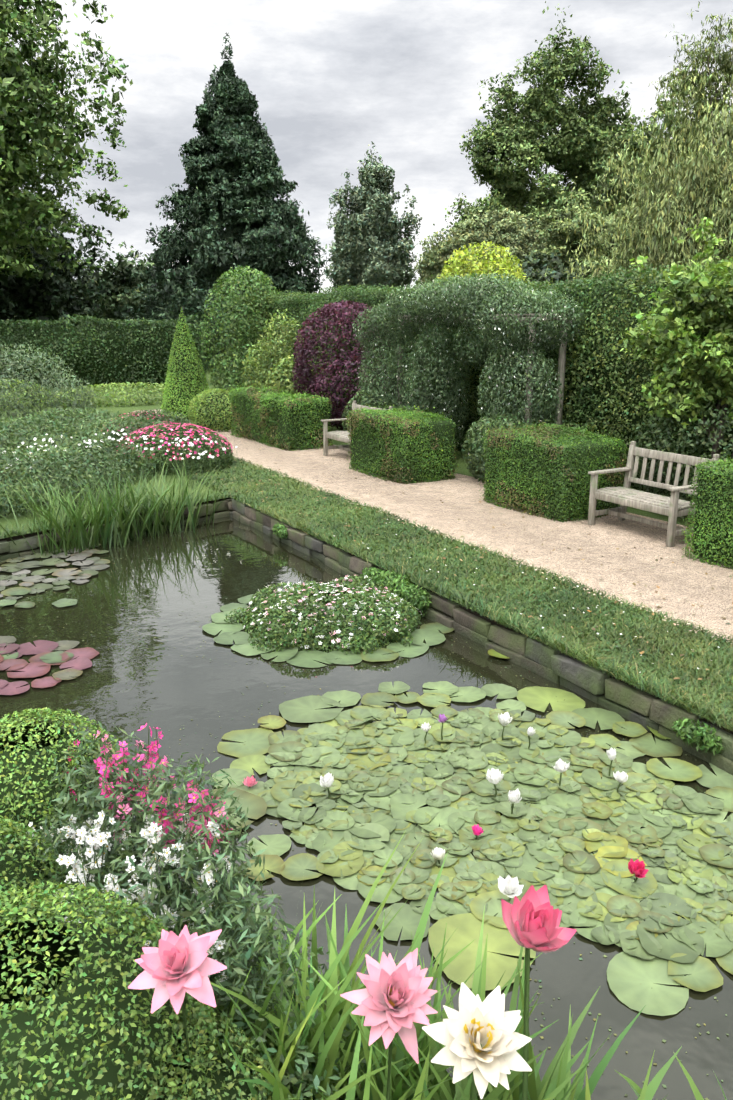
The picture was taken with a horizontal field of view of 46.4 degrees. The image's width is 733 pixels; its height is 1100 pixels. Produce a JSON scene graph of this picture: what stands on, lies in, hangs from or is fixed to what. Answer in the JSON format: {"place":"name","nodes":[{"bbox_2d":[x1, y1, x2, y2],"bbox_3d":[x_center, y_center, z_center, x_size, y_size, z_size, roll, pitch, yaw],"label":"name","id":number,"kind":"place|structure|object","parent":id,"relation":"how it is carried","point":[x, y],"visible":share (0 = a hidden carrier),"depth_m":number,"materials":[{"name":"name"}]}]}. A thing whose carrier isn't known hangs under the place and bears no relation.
{"place":"outdoors","nodes":[
{"label":"outdoors","id":0,"kind":"place"},
{"bbox_2d":[0,516,732,1099],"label":"pond water","id":1,"kind":"structure","parent":0,"point":[178,688],"depth_m":6.38,"materials":[{"name":"liquid"}]},
{"bbox_2d":[0,589,76,662],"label":"lily pads","id":2,"kind":"object","parent":1,"relation":"on","point":[54,657],"visible":0.92,"depth_m":8.37,"materials":[{"name":"green plant"}]},
{"bbox_2d":[0,636,99,694],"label":"red lily pads","id":3,"kind":"object","parent":1,"relation":"on","point":[36,666],"visible":0.88,"depth_m":6.94,"materials":[{"name":"plant"}]},
{"bbox_2d":[0,543,109,599],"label":"lily pads","id":4,"kind":"object","parent":1,"relation":"on","point":[90,566],"visible":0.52,"depth_m":9.52,"materials":[{"name":"green plant"}]},
{"bbox_2d":[0,455,234,559],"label":"iris clump","id":5,"kind":"object","parent":1,"relation":"in","point":[81,539],"visible":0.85,"depth_m":10.65,"materials":[{"name":"green plant"}]},
{"bbox_2d":[202,594,454,667],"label":"lily pads","id":6,"kind":"object","parent":1,"relation":"on","point":[429,633],"visible":0.88,"depth_m":7.29,"materials":[{"name":"green plant"}]},
{"bbox_2d":[242,582,421,651],"bbox_3d":[-0.324,0.547,7.976,1.684,0.310,1.692,-9,17,-29],"label":"flowering plant mound","id":7,"kind":"object","parent":1,"relation":"on","point":[315,587],"depth_m":7.62,"materials":[{"name":"green plant"}]},
{"bbox_2d":[224,580,426,654],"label":"island trailing plants","id":8,"kind":"object","parent":7,"relation":"on","point":[261,638],"visible":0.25,"depth_m":7.31,"materials":[{"name":"green plant"}]},
{"bbox_2d":[249,575,403,631],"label":"white flowers","id":9,"kind":"object","parent":7,"relation":"on","point":[299,600],"visible":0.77,"depth_m":7.74,"materials":[{"name":"white plant"}]},
{"bbox_2d":[250,574,418,650],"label":"island plants","id":10,"kind":"object","parent":7,"relation":"on","point":[412,616],"visible":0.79,"depth_m":7.48,"materials":[{"name":"green plant"}]},
{"bbox_2d":[128,885,575,1099],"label":"water lilies","id":11,"kind":"object","parent":1,"relation":"in","point":[391,999],"visible":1,"depth_m":2.16,"materials":[{"name":"pink plant"}]},
{"bbox_2d":[7,526,728,1099],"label":"duckweed plants","id":12,"kind":"object","parent":1,"relation":"on","point":[387,708],"visible":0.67,"depth_m":5.73,"materials":[{"name":"green plant"}]},
{"bbox_2d":[11,832,726,1099],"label":"iris leaves","id":13,"kind":"object","parent":1,"relation":"on","point":[425,1078],"visible":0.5,"depth_m":2.66,"materials":[{"name":"green plant"}]},
{"bbox_2d":[243,712,648,901],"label":"water lilies","id":14,"kind":"object","parent":1,"relation":"on","point":[509,886],"visible":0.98,"depth_m":4.90,"materials":[{"name":"white plant"}]},
{"bbox_2d":[185,681,732,1015],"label":"lily pads","id":15,"kind":"object","parent":1,"relation":"on","point":[354,844],"visible":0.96,"depth_m":4.74,"materials":[{"name":"green plant"}]},
{"bbox_2d":[488,649,669,738],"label":"lily pads","id":16,"kind":"object","parent":1,"relation":"on","point":[492,652],"visible":0.1,"depth_m":7.03,"materials":[{"name":"green plant"}]},
{"bbox_2d":[0,369,732,1006],"bbox_3d":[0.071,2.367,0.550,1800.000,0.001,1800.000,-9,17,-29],"label":"lawn ground","id":17,"kind":"structure","parent":0,"point":[126,407],"depth_m":10.83,"materials":[{"name":"green plant"}]},
{"bbox_2d":[0,219,64,323],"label":"tall tree","id":18,"kind":"object","parent":17,"relation":"on","point":[4,278],"visible":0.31,"depth_m":44.04,"materials":[{"name":"green plant"}]},
{"bbox_2d":[0,815,74,924],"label":"box ball shrub","id":19,"kind":"object","parent":17,"relation":"on","point":[7,832],"depth_m":3.12,"materials":[{"name":"green plant"}]},
{"bbox_2d":[0,343,96,426],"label":"grey shrub","id":20,"kind":"object","parent":17,"relation":"on","point":[45,376],"visible":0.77,"depth_m":19.91,"materials":[{"name":"green plant"}]},
{"bbox_2d":[26,822,76,914],"bbox_3d":[-1.264,1.435,3.578,0.329,0.762,0.493,-9,17,-29],"label":"white umbel","id":21,"kind":"object","parent":17,"relation":"on","point":[30,824],"depth_m":3.46,"materials":[{"name":"white plant"}]},
{"bbox_2d":[0,185,113,325],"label":"tall tree","id":22,"kind":"object","parent":17,"relation":"on","point":[33,294],"depth_m":46.30,"materials":[{"name":"green plant"}]},
{"bbox_2d":[0,707,128,870],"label":"box ball shrub","id":23,"kind":"object","parent":17,"relation":"on","point":[37,715],"depth_m":3.64,"materials":[{"name":"green plant"}]},
{"bbox_2d":[0,378,167,410],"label":"hedge","id":24,"kind":"object","parent":17,"relation":"on","point":[160,387],"visible":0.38,"depth_m":25.21,"materials":[{"name":"green plant"}]},
{"bbox_2d":[60,261,114,325],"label":"tree","id":25,"kind":"object","parent":17,"relation":"on","point":[78,293],"visible":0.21,"depth_m":52.56,"materials":[{"name":"green plant"}]},
{"bbox_2d":[63,739,112,821],"bbox_3d":[-1.235,1.286,3.826,0.254,0.920,0.364,-9,17,-29],"label":"pink snapdragon","id":26,"kind":"object","parent":17,"relation":"on","point":[78,742],"depth_m":3.68,"materials":[{"name":"pink plant"}]},
{"bbox_2d":[0,407,192,517],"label":"flower bed","id":27,"kind":"object","parent":17,"relation":"on","point":[67,460],"visible":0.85,"depth_m":13.07,"materials":[{"name":"green plant"}]},
{"bbox_2d":[0,313,207,389],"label":"hedge","id":28,"kind":"object","parent":17,"relation":"on","point":[93,320],"depth_m":32.00,"materials":[{"name":"green plant"}]},
{"bbox_2d":[0,881,218,1099],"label":"box ball shrub","id":29,"kind":"object","parent":17,"relation":"on","point":[10,905],"depth_m":2.21,"materials":[{"name":"green plant"}]},
{"bbox_2d":[0,488,230,538],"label":"lawn grass blades","id":30,"kind":"structure","parent":17,"relation":"on","point":[210,495],"depth_m":10.51,"materials":[{"name":"green plant"}]},
{"bbox_2d":[0,429,238,499],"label":"white daisy","id":31,"kind":"object","parent":17,"relation":"on","point":[185,447],"depth_m":13.02,"materials":[{"name":"plant"}]},
{"bbox_2d":[78,241,168,325],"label":"tree","id":32,"kind":"object","parent":17,"relation":"on","point":[120,280],"depth_m":51.27,"materials":[{"name":"green plant"}]},
{"bbox_2d":[93,723,179,873],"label":"pink flowers","id":33,"kind":"object","parent":17,"relation":"on","point":[153,746],"depth_m":3.48,"materials":[{"name":"pink plant"}]},
{"bbox_2d":[101,412,177,440],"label":"flowers","id":34,"kind":"object","parent":17,"relation":"on","point":[161,417],"depth_m":17.73,"materials":[{"name":"plant"}]},
{"bbox_2d":[56,810,242,989],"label":"flowers","id":35,"kind":"object","parent":17,"relation":"on","point":[98,841],"depth_m":2.98,"materials":[{"name":"white plant"}]},
{"bbox_2d":[30,721,303,1019],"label":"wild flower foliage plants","id":36,"kind":"object","parent":17,"relation":"on","point":[240,964],"visible":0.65,"depth_m":3.01,"materials":[{"name":"green plant"}]},
{"bbox_2d":[115,423,232,474],"bbox_3d":[-3.334,-1.816,14.815,1.995,0.744,2.224,-9,17,-29],"label":"flower bush","id":37,"kind":"object","parent":17,"relation":"on","point":[229,456],"depth_m":14.27,"materials":[{"name":"pink plant"}]},
{"bbox_2d":[0,831,350,1099],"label":"foliage","id":38,"kind":"object","parent":17,"relation":"on","point":[237,1017],"visible":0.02,"depth_m":2.86,"materials":[{"name":"green plant"}]},
{"bbox_2d":[0,742,365,1099],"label":"bank groundcover plants","id":39,"kind":"object","parent":17,"relation":"on","point":[308,1057],"visible":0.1,"depth_m":2.69,"materials":[{"name":"green plant"}]},
{"bbox_2d":[160,308,209,422],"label":"cone topiary","id":40,"kind":"object","parent":17,"relation":"on","point":[166,394],"depth_m":21.03,"materials":[{"name":"green plant"}]},
{"bbox_2d":[145,938,234,1039],"bbox_3d":[-0.616,1.508,2.769,0.433,0.712,0.367,-9,17,-29],"label":"white umbel","id":41,"kind":"object","parent":17,"relation":"on","point":[217,946],"depth_m":2.70,"materials":[{"name":"plant"}]},
{"bbox_2d":[150,780,231,921],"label":"pink flowers","id":42,"kind":"object","parent":17,"relation":"on","point":[167,822],"depth_m":3.16,"materials":[{"name":"pink plant"}]},
{"bbox_2d":[187,388,232,431],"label":"round hedge shrub","id":43,"kind":"object","parent":17,"relation":"on","point":[191,410],"visible":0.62,"depth_m":19.42,"materials":[{"name":"green plant"}]},
{"bbox_2d":[146,1001,274,1099],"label":"box ball shrub","id":44,"kind":"object","parent":17,"relation":"on","point":[240,1037],"depth_m":2.37,"materials":[{"name":"green plant"}]},
{"bbox_2d":[114,62,330,369],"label":"conifer tree","id":45,"kind":"object","parent":17,"relation":"on","point":[209,155],"depth_m":42.47,"materials":[{"name":"green plant"}]},
{"bbox_2d":[143,32,320,339],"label":"conifer tree tips","id":46,"kind":"object","parent":45,"relation":"attached to","point":[263,138],"visible":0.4,"depth_m":42.02,"materials":[{"name":"green plant"}]},
{"bbox_2d":[199,265,279,392],"bbox_3d":[-3.279,-5.805,23.685,2.514,3.998,2.904,-9,17,-29],"label":"topiary shrub","id":47,"kind":"object","parent":17,"relation":"on","point":[234,279],"visible":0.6,"depth_m":23.03,"materials":[{"name":"green plant"}]},
{"bbox_2d":[241,309,331,394],"bbox_3d":[-2.040,-4.492,21.091,1.543,2.816,4.047,-6,16,-21],"label":"lime shrub","id":48,"kind":"object","parent":17,"relation":"on","point":[269,349],"visible":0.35,"depth_m":20.82,"materials":[{"name":"green plant"}]},
{"bbox_2d":[292,300,394,429],"bbox_3d":[-0.456,-4.034,18.714,2.213,2.758,3.461,-9,17,-29],"label":"purple shrub","id":49,"kind":"object","parent":17,"relation":"on","point":[306,349],"visible":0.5,"depth_m":17.90,"materials":[{"name":"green plant"}]},
{"bbox_2d":[324,141,421,296],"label":"birch tree","id":50,"kind":"object","parent":17,"relation":"on","point":[369,239],"depth_m":40.02,"materials":[{"name":"green plant"}]},
{"bbox_2d":[173,452,732,730],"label":"grass blades","id":51,"kind":"object","parent":17,"relation":"on","point":[553,639],"depth_m":7.55,"materials":[{"name":"green plant"}]},
{"bbox_2d":[351,272,586,477],"bbox_3d":[1.538,-3.004,14.873,1.762,3.391,5.468,-9,17,-29],"label":"climbing plant","id":52,"kind":"object","parent":17,"relation":"on","point":[433,329],"visible":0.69,"depth_m":13.97,"materials":[{"name":"green plant"}]},
{"bbox_2d":[221,256,732,501],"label":"hedge","id":53,"kind":"object","parent":17,"relation":"on","point":[609,384],"visible":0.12,"depth_m":13.15,"materials":[{"name":"green plant"}]},
{"bbox_2d":[435,241,527,293],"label":"yellow-green shrub","id":54,"kind":"object","parent":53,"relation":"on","point":[503,266],"visible":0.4,"depth_m":16.67,"materials":[{"name":"yellow plant"}]},
{"bbox_2d":[412,206,552,286],"bbox_3d":[4.431,-8.918,30.721,6.475,6.256,5.675,-9,17,-29],"label":"tree","id":55,"kind":"object","parent":17,"relation":"on","point":[517,237],"visible":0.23,"depth_m":29.13,"materials":[{"name":"green plant"}]},
{"bbox_2d":[390,314,575,429],"bbox_3d":[1.805,-2.822,15.022,0.800,2.535,4.350,-9,17,-29],"label":"pergola","id":56,"kind":"object","parent":17,"relation":"on","point":[562,361],"visible":0.19,"depth_m":13.37,"materials":[{"name":"grey wood"}]},
{"bbox_2d":[233,455,732,641],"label":"grass tufts","id":57,"kind":"object","parent":17,"relation":"on","point":[507,557],"visible":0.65,"depth_m":8.90,"materials":[{"name":"green plant"}]},
{"bbox_2d":[272,500,732,687],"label":"lawn clover plants","id":58,"kind":"object","parent":17,"relation":"on","point":[481,569],"visible":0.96,"depth_m":8.34,"materials":[{"name":"green plant"}]},
{"bbox_2d":[342,389,732,522],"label":"border shrubs","id":59,"kind":"object","parent":17,"relation":"on","point":[640,434],"visible":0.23,"depth_m":11.02,"materials":[{"name":"green plant"}]},
{"bbox_2d":[368,534,719,672],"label":"lawn daisy flowers","id":60,"kind":"object","parent":17,"relation":"on","point":[557,600],"visible":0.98,"depth_m":7.24,"materials":[{"name":"white plant"}]},
{"bbox_2d":[441,1,646,233],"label":"poplar tree","id":61,"kind":"object","parent":17,"relation":"on","point":[571,145],"depth_m":37.05,"materials":[{"name":"green plant"}]},
{"bbox_2d":[487,248,604,285],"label":"shrubs","id":62,"kind":"object","parent":17,"relation":"on","point":[555,259],"visible":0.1,"depth_m":27.16,"materials":[{"name":"plant"}]},
{"bbox_2d":[547,59,732,286],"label":"willow tree","id":63,"kind":"object","parent":17,"relation":"on","point":[707,192],"depth_m":18.25,"materials":[{"name":"green plant"}]},
{"bbox_2d":[560,64,732,218],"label":"tree","id":64,"kind":"object","parent":17,"relation":"on","point":[621,134],"visible":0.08,"depth_m":31.83,"materials":[{"name":"green plant"}]},
{"bbox_2d":[613,211,732,463],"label":"small tree","id":65,"kind":"object","parent":17,"relation":"on","point":[692,367],"depth_m":10.19,"materials":[{"name":"green plant"}]},
{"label":"olive tree trunk","id":66,"kind":"object","parent":17,"relation":"on","visible":0},
{"bbox_2d":[510,180,667,288],"bbox_3d":[8.124,-9.806,29.458,8.435,5.603,8.593,-9,17,-29],"label":"olive tree","id":67,"kind":"object","parent":66,"relation":"attached to","point":[563,227],"visible":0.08,"depth_m":27.76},
{"bbox_3d":[-21.288,-14.180,34.516,11.712,14.444,12.545,-9,17,-29],"label":"oak tree trunk","id":68,"kind":"object","parent":17,"relation":"on","visible":0},
{"bbox_2d":[0,0,132,280],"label":"oak tree","id":69,"kind":"object","parent":68,"relation":"on","point":[24,121],"visible":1,"depth_m":33.66,"materials":[{"name":"green plant"}]},
{"bbox_2d":[6,0,732,292],"label":"sky","id":70,"kind":"structure","parent":0,"point":[329,79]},
{"bbox_2d":[128,409,732,640],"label":"gravel path","id":71,"kind":"structure","parent":0,"point":[684,592],"depth_m":10.01,"materials":[{"name":"beige gravel"}]},
{"bbox_2d":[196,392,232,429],"bbox_3d":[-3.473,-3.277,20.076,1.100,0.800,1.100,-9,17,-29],"label":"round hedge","id":72,"kind":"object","parent":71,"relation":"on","point":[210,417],"visible":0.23,"depth_m":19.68,"materials":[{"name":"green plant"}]},
{"bbox_2d":[226,383,334,450],"bbox_3d":[-1.825,-2.824,17.783,1.300,1.144,3.123,-9,17,-29],"label":"box hedge","id":73,"kind":"object","parent":71,"relation":"on","point":[260,394],"depth_m":16.81,"materials":[{"name":"green plant"}]},
{"bbox_2d":[321,401,392,455],"bbox_3d":[-0.185,-2.124,15.418,0.722,0.995,1.370,-9,17,-29],"label":"garden bench","id":74,"kind":"object","parent":71,"relation":"on","point":[341,436],"visible":0.42,"depth_m":15.79,"materials":[{"name":"grey wood"}]},
{"bbox_2d":[345,404,459,483],"bbox_3d":[0.551,-1.785,13.907,1.330,1.137,2.017,-9,17,-29],"label":"box hedge","id":75,"kind":"object","parent":71,"relation":"on","point":[399,413],"depth_m":13.34,"materials":[{"name":"green plant"}]},
{"bbox_2d":[200,432,732,694],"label":"fallen leaves","id":76,"kind":"object","parent":71,"relation":"on","point":[730,576],"visible":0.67,"depth_m":9.20,"materials":[{"name":"plant"}]},
{"bbox_2d":[477,419,628,521],"bbox_3d":[2.463,-1.110,11.369,1.383,1.140,1.842,-9,17,-29],"label":"box hedge","id":77,"kind":"object","parent":71,"relation":"on","point":[533,432],"depth_m":10.89,"materials":[{"name":"green plant"}]},
{"bbox_2d":[588,441,719,546],"bbox_3d":[3.321,-0.682,10.035,0.722,0.995,1.300,-9,17,-29],"label":"garden bench","id":78,"kind":"object","parent":71,"relation":"on","point":[673,507],"visible":0.88,"depth_m":10.12,"materials":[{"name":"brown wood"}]},
{"bbox_2d":[678,452,732,569],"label":"box hedge","id":79,"kind":"object","parent":71,"relation":"on","point":[717,465],"depth_m":8.73,"materials":[{"name":"green plant"}]},
{"bbox_2d":[648,0,732,169],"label":"tree","id":80,"kind":"object","parent":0,"point":[724,60],"depth_m":19.69,"materials":[{"name":"green plant"}]},
{"label":"pond bed soil","id":81,"kind":"structure","parent":0,"visible":0},
{"bbox_2d":[0,497,732,733],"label":"edging stones","id":82,"kind":"object","parent":81,"relation":"on","point":[492,622],"depth_m":7.94,"materials":[{"name":"grey stone"}]},
{"bbox_2d":[0,498,732,774],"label":"pond wall stones","id":83,"kind":"object","parent":82,"relation":"attached to","point":[633,704],"visible":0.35,"depth_m":6.96,"materials":[{"name":"grey stone"}]},
{"bbox_2d":[272,523,723,754],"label":"fern plants","id":84,"kind":"object","parent":82,"relation":"attached to","point":[693,733],"depth_m":7.99,"materials":[{"name":"green plant"}]}
]}

